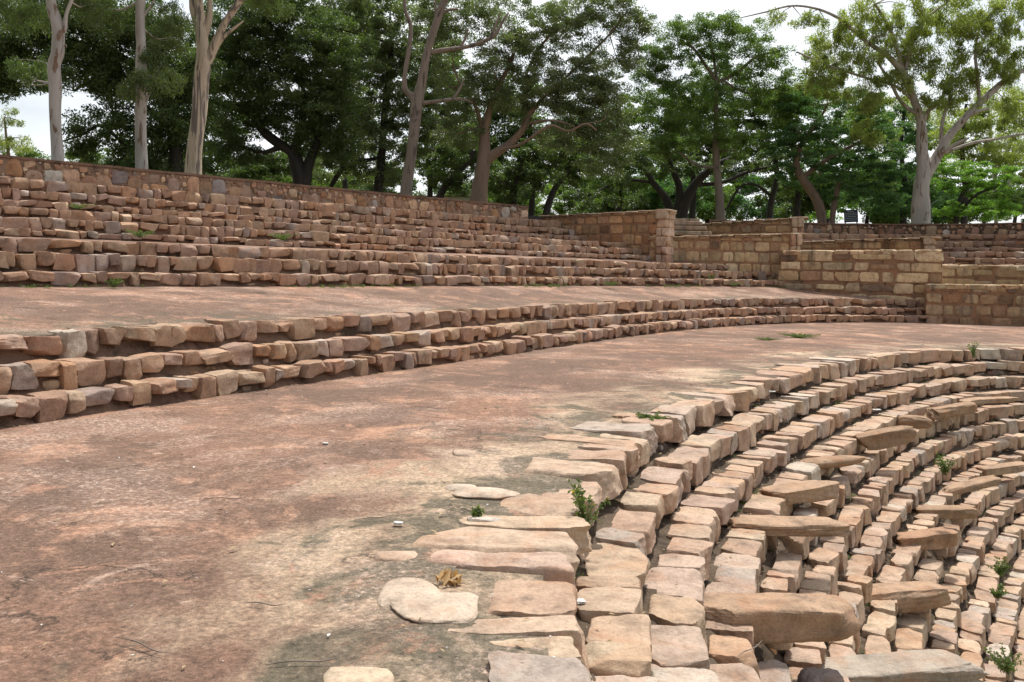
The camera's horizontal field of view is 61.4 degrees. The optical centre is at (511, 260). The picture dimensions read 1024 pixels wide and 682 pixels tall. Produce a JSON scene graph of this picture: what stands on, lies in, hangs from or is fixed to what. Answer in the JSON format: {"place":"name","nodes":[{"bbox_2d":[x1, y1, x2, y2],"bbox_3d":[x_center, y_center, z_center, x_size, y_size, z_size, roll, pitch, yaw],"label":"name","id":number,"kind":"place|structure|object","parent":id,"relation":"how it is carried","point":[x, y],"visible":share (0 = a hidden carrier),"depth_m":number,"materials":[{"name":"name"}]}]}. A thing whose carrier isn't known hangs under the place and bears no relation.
{"place":"outdoors","nodes":[
{"label":"outdoors","id":0,"kind":"place"},
{"bbox_2d":[0,236,696,264],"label":"terrace","id":1,"kind":"structure","parent":0,"point":[310,249],"depth_m":23.82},
{"bbox_2d":[0,227,650,260],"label":"stone step","id":2,"kind":"object","parent":1,"relation":"on","point":[51,233],"visible":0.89,"depth_m":22.49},
{"bbox_2d":[0,216,641,254],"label":"stone step","id":3,"kind":"object","parent":2,"relation":"on","point":[99,227],"visible":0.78,"depth_m":23.07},
{"bbox_2d":[0,206,626,247],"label":"stone step","id":4,"kind":"object","parent":3,"relation":"on","point":[11,211],"visible":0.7,"depth_m":23.60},
{"bbox_2d":[539,209,676,261],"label":"ashlar wall","id":5,"kind":"structure","parent":1,"relation":"on","point":[635,229],"depth_m":34.54,"materials":[{"name":"stone"}]},
{"bbox_2d":[648,233,805,279],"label":"ashlar wall","id":6,"kind":"structure","parent":1,"relation":"on","point":[749,252],"depth_m":34.47,"materials":[{"name":"stone"}]},
{"bbox_2d":[947,263,1022,265],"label":"stone step","id":7,"kind":"object","parent":1,"relation":"on","point":[983,264],"visible":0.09,"depth_m":36.63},
{"bbox_2d":[942,257,1023,264],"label":"stone step","id":8,"kind":"object","parent":7,"relation":"on","point":[966,261],"visible":0.27,"depth_m":37.11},
{"bbox_2d":[943,251,1023,258],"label":"stone step","id":9,"kind":"object","parent":8,"relation":"on","point":[985,254],"visible":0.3,"depth_m":37.57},
{"bbox_2d":[935,246,1023,252],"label":"stone step","id":10,"kind":"object","parent":9,"relation":"on","point":[972,249],"visible":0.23,"depth_m":39.17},
{"bbox_2d":[803,239,1023,247],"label":"stone step","id":11,"kind":"object","parent":10,"relation":"on","point":[989,244],"visible":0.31,"depth_m":39.61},
{"bbox_2d":[803,233,1023,241],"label":"stone step","id":12,"kind":"object","parent":11,"relation":"on","point":[944,237],"visible":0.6,"depth_m":41.14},
{"bbox_2d":[0,285,888,335],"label":"terrace","id":13,"kind":"structure","parent":0,"point":[33,311],"depth_m":15.21,"materials":[{"name":"soil"}]},
{"bbox_2d":[0,270,784,286],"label":"stone step","id":14,"kind":"object","parent":13,"relation":"on","point":[42,278],"visible":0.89,"depth_m":18.86,"materials":[{"name":"stone"}]},
{"bbox_2d":[0,251,778,279],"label":"stone step","id":15,"kind":"object","parent":14,"relation":"on","point":[54,262],"visible":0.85,"depth_m":19.44,"materials":[{"name":"stone"}]},
{"bbox_2d":[0,237,729,270],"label":"stone step","id":16,"kind":"object","parent":15,"relation":"on","point":[23,245],"visible":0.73,"depth_m":19.91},
{"bbox_2d":[1,283,786,288],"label":"grass","id":17,"kind":"structure","parent":13,"relation":"on","point":[307,286],"depth_m":19.54,"materials":[{"name":"green plant"}]},
{"bbox_2d":[778,250,943,306],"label":"ashlar wall","id":18,"kind":"structure","parent":13,"relation":"on","point":[900,274],"depth_m":32.78,"materials":[{"name":"stone"}]},
{"bbox_2d":[0,322,1023,681],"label":"terrace","id":19,"kind":"structure","parent":0,"point":[198,616],"depth_m":5.94,"materials":[{"name":"soil"}]},
{"bbox_2d":[323,666,393,681],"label":"flat stone","id":20,"kind":"object","parent":19,"relation":"on","point":[353,674],"visible":1,"depth_m":3.36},
{"bbox_2d":[373,551,417,560],"bbox_3d":[-0.644,1.657,4.803,0.253,0.062,0.164,1,-1,0],"label":"flat stone","id":21,"kind":"object","parent":19,"relation":"on","point":[393,555],"visible":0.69,"depth_m":4.77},
{"bbox_2d":[377,577,439,609],"bbox_3d":[-0.502,1.650,4.268,0.311,0.052,0.407,1,-1,0],"label":"flat stone","id":22,"kind":"object","parent":19,"relation":"on","point":[393,588],"visible":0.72,"depth_m":4.27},
{"bbox_2d":[390,592,478,623],"bbox_3d":[-0.383,1.653,4.105,0.448,0.059,0.392,1,-1,0],"label":"flat stone","id":23,"kind":"object","parent":19,"relation":"on","point":[446,608],"visible":0.84,"depth_m":4.05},
{"bbox_2d":[427,550,479,565],"bbox_3d":[-0.321,1.663,4.786,0.321,0.062,0.238,1,-1,0],"label":"flat stone","id":24,"kind":"object","parent":19,"relation":"on","point":[449,557],"visible":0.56,"depth_m":4.75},
{"bbox_2d":[0,314,936,427],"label":"stone step","id":25,"kind":"object","parent":19,"relation":"on","point":[38,407],"visible":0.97,"depth_m":11.85,"materials":[{"name":"stone"}]},
{"bbox_2d":[0,306,924,395],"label":"stone step","id":26,"kind":"object","parent":25,"relation":"on","point":[23,378],"visible":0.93,"depth_m":12.16,"materials":[{"name":"stone"}]},
{"bbox_2d":[0,297,920,363],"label":"stone step","id":27,"kind":"object","parent":26,"relation":"on","point":[110,341],"visible":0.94,"depth_m":13.09,"materials":[{"name":"stone"}]},
{"bbox_2d":[453,487,519,499],"bbox_3d":[-0.187,1.680,6.181,0.509,0.062,0.298,1,-1,8],"label":"flat stone","id":28,"kind":"object","parent":19,"relation":"on","point":[487,493],"visible":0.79,"depth_m":6.11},
{"bbox_2d":[1,237,1021,681],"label":"leaf litter","id":29,"kind":"object","parent":19,"relation":"on","point":[391,439],"visible":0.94,"depth_m":8.71,"materials":[{"name":"plant"}]},
{"bbox_2d":[924,284,1023,325],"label":"ashlar wall","id":30,"kind":"structure","parent":19,"relation":"on","point":[986,304],"depth_m":30.74,"materials":[{"name":"stone"}]},
{"bbox_2d":[0,0,1023,223],"label":"sky","id":31,"kind":"structure","parent":0,"point":[34,109],"materials":[{"name":"white"}]},
{"bbox_2d":[528,215,685,230],"bbox_3d":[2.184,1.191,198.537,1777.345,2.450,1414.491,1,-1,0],"label":"ground","id":32,"kind":"structure","parent":0,"point":[534,217],"depth_m":38.85,"materials":[{"name":"stone"}]},
{"bbox_2d":[0,107,36,155],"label":"gum tree","id":33,"kind":"object","parent":32,"relation":"on","point":[6,142],"visible":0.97,"depth_m":60.07,"materials":[{"name":"green plant"}]},
{"bbox_2d":[3,146,109,163],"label":"background tree","id":34,"kind":"object","parent":32,"relation":"on","point":[32,154],"visible":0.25,"depth_m":92.54,"materials":[{"name":"green plant"}]},
{"bbox_2d":[0,0,116,160],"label":"gum tree","id":35,"kind":"object","parent":32,"relation":"on","point":[58,24],"visible":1,"depth_m":26.34,"materials":[{"name":"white plant"}]},
{"bbox_2d":[0,0,227,171],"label":"shade tree","id":36,"kind":"object","parent":32,"relation":"on","point":[101,63],"visible":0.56,"depth_m":37.43,"materials":[{"name":"green plant"}]},
{"bbox_2d":[83,0,197,168],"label":"gum tree","id":37,"kind":"object","parent":32,"relation":"on","point":[142,88],"visible":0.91,"depth_m":27.99,"materials":[{"name":"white plant"}]},
{"bbox_2d":[151,12,259,174],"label":"background tree","id":38,"kind":"object","parent":32,"relation":"on","point":[212,147],"visible":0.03,"depth_m":61.39,"materials":[{"name":"green plant"}]},
{"bbox_2d":[184,0,295,173],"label":"gum tree","id":39,"kind":"object","parent":32,"relation":"on","point":[206,52],"visible":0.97,"depth_m":30.44,"materials":[{"name":"beige plant"}]},
{"bbox_2d":[213,151,319,181],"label":"background tree","id":40,"kind":"object","parent":32,"relation":"on","point":[266,172],"visible":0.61,"depth_m":67.30,"materials":[{"name":"green plant"}]},
{"bbox_2d":[190,0,380,185],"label":"shade tree","id":41,"kind":"object","parent":32,"relation":"on","point":[310,117],"visible":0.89,"depth_m":41.44,"materials":[{"name":"green plant"}]},
{"bbox_2d":[283,3,401,188],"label":"background tree","id":42,"kind":"object","parent":32,"relation":"on","point":[344,182],"visible":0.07,"depth_m":59.89,"materials":[{"name":"green plant"}]},
{"bbox_2d":[298,0,465,191],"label":"shade tree","id":43,"kind":"object","parent":32,"relation":"on","point":[389,67],"visible":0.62,"depth_m":45.61,"materials":[{"name":"green plant"}]},
{"bbox_2d":[347,160,426,195],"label":"background tree","id":44,"kind":"object","parent":32,"relation":"on","point":[385,189],"visible":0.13,"depth_m":70.14,"materials":[{"name":"green plant"}]},
{"bbox_2d":[392,22,505,196],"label":"background tree","id":45,"kind":"object","parent":32,"relation":"on","point":[425,164],"visible":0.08,"depth_m":57.60,"materials":[{"name":"green plant"}]},
{"bbox_2d":[400,0,508,194],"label":"bare limbed tree","id":46,"kind":"object","parent":32,"relation":"on","point":[416,99],"visible":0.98,"depth_m":37.48,"materials":[{"name":"grey plant"}]},
{"bbox_2d":[417,122,606,214],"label":"shade tree","id":47,"kind":"object","parent":32,"relation":"on","point":[455,163],"visible":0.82,"depth_m":49.75,"materials":[{"name":"green plant"}]},
{"bbox_2d":[488,172,558,215],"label":"background tree","id":48,"kind":"object","parent":32,"relation":"on","point":[493,199],"visible":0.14,"depth_m":71.34,"materials":[{"name":"green plant"}]},
{"bbox_2d":[450,73,613,215],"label":"background tree","id":49,"kind":"object","parent":32,"relation":"on","point":[507,132],"visible":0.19,"depth_m":55.36,"materials":[{"name":"green plant"}]},
{"bbox_2d":[406,0,663,201],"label":"forked tree","id":50,"kind":"object","parent":32,"relation":"on","point":[559,87],"visible":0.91,"depth_m":39.34,"materials":[{"name":"green plant"}]},
{"bbox_2d":[536,177,604,214],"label":"background tree","id":51,"kind":"object","parent":32,"relation":"on","point":[558,207],"visible":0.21,"depth_m":83.43,"materials":[{"name":"green plant"}]},
{"bbox_2d":[567,174,651,213],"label":"background tree","id":52,"kind":"object","parent":32,"relation":"on","point":[607,208],"visible":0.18,"depth_m":69.86,"materials":[{"name":"green plant"}]},
{"bbox_2d":[580,93,675,211],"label":"background tree","id":53,"kind":"object","parent":32,"relation":"on","point":[635,186],"visible":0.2,"depth_m":63.53,"materials":[{"name":"green plant"}]},
{"bbox_2d":[636,167,727,210],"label":"background tree","id":54,"kind":"object","parent":32,"relation":"on","point":[667,186],"visible":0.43,"depth_m":69.02,"materials":[{"name":"green plant"}]},
{"bbox_2d":[562,129,804,235],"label":"shade tree","id":55,"kind":"object","parent":32,"relation":"on","point":[682,203],"visible":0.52,"depth_m":51.90,"materials":[{"name":"green plant"}]},
{"bbox_2d":[668,164,758,221],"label":"background tree","id":56,"kind":"object","parent":32,"relation":"on","point":[703,214],"visible":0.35,"depth_m":78.59,"materials":[{"name":"green plant"}]},
{"bbox_2d":[630,50,800,218],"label":"background tree","id":57,"kind":"object","parent":32,"relation":"on","point":[734,171],"visible":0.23,"depth_m":61.29,"materials":[{"name":"green plant"}]},
{"bbox_2d":[628,7,805,219],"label":"slender tree","id":58,"kind":"object","parent":32,"relation":"on","point":[719,139],"visible":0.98,"depth_m":47.78,"materials":[{"name":"green plant"}]},
{"bbox_2d":[723,171,808,219],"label":"background tree","id":59,"kind":"object","parent":32,"relation":"on","point":[746,206],"visible":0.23,"depth_m":77.04,"materials":[{"name":"green plant"}]},
{"bbox_2d":[752,169,842,217],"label":"background tree","id":60,"kind":"object","parent":32,"relation":"on","point":[787,209],"visible":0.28,"depth_m":69.42,"materials":[{"name":"green plant"}]},
{"bbox_2d":[752,71,903,216],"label":"background tree","id":61,"kind":"object","parent":32,"relation":"on","point":[782,187],"visible":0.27,"depth_m":59.67,"materials":[{"name":"green plant"}]},
{"bbox_2d":[761,85,913,222],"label":"feathery tree","id":62,"kind":"object","parent":32,"relation":"on","point":[863,190],"visible":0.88,"depth_m":46.86,"materials":[{"name":"green plant"}]},
{"bbox_2d":[704,219,1023,234],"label":"rubble wall","id":63,"kind":"structure","parent":32,"relation":"on","point":[930,228],"depth_m":42.05,"materials":[{"name":"stone"}]},
{"bbox_2d":[839,170,910,223],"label":"background tree","id":64,"kind":"object","parent":32,"relation":"on","point":[888,220],"visible":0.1,"depth_m":67.55,"materials":[{"name":"green plant"}]},
{"bbox_2d":[740,0,1023,223],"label":"gum tree","id":65,"kind":"object","parent":32,"relation":"on","point":[903,61],"visible":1,"depth_m":44.86,"materials":[{"name":"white plant"}]},
{"bbox_2d":[804,32,959,180],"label":"gum tree","id":66,"kind":"object","parent":32,"relation":"on","point":[914,128],"visible":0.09,"depth_m":69.90,"materials":[{"name":"green plant"}]},
{"bbox_2d":[859,104,960,223],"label":"background tree","id":67,"kind":"object","parent":32,"relation":"on","point":[904,213],"visible":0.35,"depth_m":62.56,"materials":[{"name":"green plant"}]},
{"bbox_2d":[927,84,1023,223],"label":"background tree","id":68,"kind":"object","parent":32,"relation":"on","point":[998,158],"visible":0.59,"depth_m":65.63,"materials":[{"name":"green plant"}]},
{"bbox_2d":[930,154,1023,223],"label":"bushy tree","id":69,"kind":"object","parent":32,"relation":"on","point":[959,209],"visible":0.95,"depth_m":52.74,"materials":[{"name":"green plant"}]},
{"bbox_2d":[938,178,1023,223],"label":"background tree","id":70,"kind":"object","parent":32,"relation":"on","point":[1017,198],"visible":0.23,"depth_m":73.19,"materials":[{"name":"green plant"}]},
{"bbox_2d":[957,83,1023,222],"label":"gum tree","id":71,"kind":"object","parent":32,"relation":"on","point":[989,134],"visible":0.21,"depth_m":77.74,"materials":[{"name":"green plant"}]},
{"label":"terrace","id":72,"kind":"structure","parent":0,"visible":0},
{"bbox_2d":[0,198,586,240],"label":"stone step","id":73,"kind":"object","parent":72,"relation":"on","point":[92,207],"visible":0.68,"depth_m":25.41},
{"bbox_2d":[0,188,574,235],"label":"stone step","id":74,"kind":"object","parent":73,"relation":"on","point":[14,194],"visible":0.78,"depth_m":25.99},
{"bbox_2d":[0,176,563,227],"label":"stone step","id":75,"kind":"object","parent":74,"relation":"on","point":[19,183],"visible":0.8,"depth_m":26.53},
{"bbox_2d":[0,154,528,218],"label":"rubble wall","id":76,"kind":"structure","parent":75,"relation":"on","point":[28,168],"depth_m":27.03,"materials":[{"name":"stone"}]},
{"label":"stage floor","id":77,"kind":"structure","parent":0,"visible":0},
{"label":"stone step","id":78,"kind":"object","parent":77,"relation":"on","visible":0},
{"bbox_2d":[1006,599,1023,681],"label":"stone step","id":79,"kind":"object","parent":78,"relation":"on","point":[1018,648],"visible":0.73,"depth_m":10.81,"materials":[{"name":"stone"}]},
{"bbox_2d":[981,541,1023,681],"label":"stone step","id":80,"kind":"object","parent":79,"relation":"on","point":[1004,632],"visible":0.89,"depth_m":11.12,"materials":[{"name":"stone"}]},
{"bbox_2d":[956,512,1023,681],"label":"stone step","id":81,"kind":"object","parent":80,"relation":"on","point":[976,612],"visible":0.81,"depth_m":11.27,"materials":[{"name":"stone"}]},
{"bbox_2d":[925,487,1023,654],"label":"stone step","id":82,"kind":"object","parent":81,"relation":"on","point":[961,567],"visible":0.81,"depth_m":11.77,"materials":[{"name":"stone"}]},
{"bbox_2d":[889,471,1023,651],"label":"stone step","id":83,"kind":"object","parent":82,"relation":"on","point":[912,630],"visible":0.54,"depth_m":11.22,"materials":[{"name":"stone"}]},
{"bbox_2d":[859,448,1023,653],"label":"stone step","id":84,"kind":"object","parent":83,"relation":"on","point":[878,628],"visible":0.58,"depth_m":10.32,"materials":[{"name":"stone"}]},
{"bbox_2d":[867,581,952,613],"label":"stone slab","id":85,"kind":"structure","parent":84,"relation":"on","point":[911,596],"depth_m":9.14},
{"bbox_2d":[824,432,1023,681],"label":"stone step","id":86,"kind":"object","parent":84,"relation":"on","point":[865,562],"visible":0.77,"depth_m":11.06,"materials":[{"name":"stone"}]},
{"bbox_2d":[778,416,1023,681],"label":"stone step","id":87,"kind":"object","parent":86,"relation":"on","point":[825,561],"visible":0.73,"depth_m":10.79,"materials":[{"name":"stone"}]},
{"bbox_2d":[797,667,844,681],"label":"stone slab","id":88,"kind":"structure","parent":87,"relation":"on","point":[812,674],"depth_m":5.88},
{"bbox_2d":[754,402,1023,681],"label":"stone step","id":89,"kind":"object","parent":87,"relation":"on","point":[784,563],"visible":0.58,"depth_m":9.58,"materials":[{"name":"stone"}]},
{"bbox_2d":[704,387,1023,681],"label":"stone step","id":90,"kind":"object","parent":89,"relation":"on","point":[739,571],"visible":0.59,"depth_m":7.92,"materials":[{"name":"stone"}]},
{"bbox_2d":[703,592,861,643],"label":"stone slab","id":91,"kind":"structure","parent":90,"relation":"on","point":[774,618],"depth_m":5.92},
{"bbox_2d":[726,515,850,536],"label":"stone slab","id":92,"kind":"structure","parent":90,"relation":"on","point":[801,526],"depth_m":8.09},
{"bbox_2d":[759,480,839,504],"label":"stone slab","id":93,"kind":"structure","parent":90,"relation":"on","point":[806,491],"depth_m":9.49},
{"bbox_2d":[575,364,1023,679],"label":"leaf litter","id":94,"kind":"object","parent":90,"relation":"on","point":[794,510],"visible":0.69,"depth_m":9.61,"materials":[{"name":"plant"}]},
{"bbox_2d":[642,374,1023,681],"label":"stone step","id":95,"kind":"object","parent":90,"relation":"on","point":[671,609],"visible":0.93,"depth_m":7.60,"materials":[{"name":"stone"}]},
{"bbox_2d":[575,360,1023,681],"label":"stone step","id":96,"kind":"object","parent":95,"relation":"on","point":[650,499],"visible":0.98,"depth_m":6.93,"materials":[{"name":"stone"}]},
{"bbox_2d":[412,347,1023,681],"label":"stone step","id":97,"kind":"object","parent":96,"relation":"on","point":[553,545],"visible":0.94,"depth_m":5.57,"materials":[{"name":"stone"}]},
{"bbox_2d":[564,477,610,527],"bbox_3d":[0.502,1.637,5.737,0.311,0.351,0.292,1,-1,0],"label":"weed","id":98,"kind":"object","parent":97,"relation":"on","point":[582,507],"visible":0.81,"depth_m":5.73,"materials":[{"name":"green plant"}]},
{"bbox_2d":[799,455,866,467],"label":"stone slab","id":99,"kind":"structure","parent":90,"relation":"on","point":[835,461],"depth_m":11.02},
{"bbox_2d":[853,425,916,450],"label":"stone slab","id":100,"kind":"structure","parent":90,"relation":"on","point":[884,438],"depth_m":12.69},
{"bbox_2d":[897,415,932,428],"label":"stone slab","id":101,"kind":"structure","parent":90,"relation":"on","point":[918,421],"depth_m":14.57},
{"bbox_2d":[959,396,1019,403],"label":"stone slab","id":102,"kind":"structure","parent":90,"relation":"on","point":[988,400],"depth_m":17.04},
{"bbox_2d":[923,401,977,419],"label":"stone slab","id":103,"kind":"structure","parent":89,"relation":"on","point":[948,411],"depth_m":15.82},
{"bbox_2d":[822,649,989,681],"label":"stone slab","id":104,"kind":"structure","parent":86,"relation":"on","point":[934,665],"depth_m":6.91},
{"bbox_2d":[892,527,958,549],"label":"stone slab","id":105,"kind":"structure","parent":84,"relation":"on","point":[936,538],"depth_m":11.13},
{"bbox_2d":[912,505,980,518],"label":"stone slab","id":106,"kind":"structure","parent":84,"relation":"on","point":[954,512],"depth_m":12.39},
{"bbox_2d":[942,475,1000,494],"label":"stone slab","id":107,"kind":"structure","parent":84,"relation":"on","point":[977,483],"depth_m":13.55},
{"bbox_2d":[976,461,1023,475],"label":"stone slab","id":108,"kind":"structure","parent":84,"relation":"on","point":[1004,468],"depth_m":15.37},
{"bbox_2d":[982,643,1023,676],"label":"weed","id":109,"kind":"object","parent":81,"relation":"on","point":[1007,666],"visible":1,"depth_m":9.15,"materials":[{"name":"green plant"}]},
{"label":"path","id":110,"kind":"structure","parent":0,"visible":0},
{"bbox_2d":[685,217,807,240],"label":"ashlar wall","id":111,"kind":"structure","parent":110,"relation":"on","point":[779,225],"depth_m":39.20,"materials":[{"name":"stone"}]},
{"bbox_2d":[673,218,711,235],"bbox_3d":[7.399,-1.493,38.221,2.561,0.797,1.709,1,-1,0],"label":"aisle stair","id":112,"kind":"object","parent":111,"relation":"on","point":[682,221],"visible":0.56,"depth_m":37.77,"materials":[{"name":"stone"}]},
{"bbox_2d":[800,237,940,250],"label":"ashlar wall","id":113,"kind":"structure","parent":110,"relation":"on","point":[923,243],"depth_m":36.67,"materials":[{"name":"stone"}]},
{"bbox_2d":[942,264,1023,284],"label":"ashlar wall","id":114,"kind":"structure","parent":110,"relation":"on","point":[988,274],"depth_m":33.16,"materials":[{"name":"stone"}]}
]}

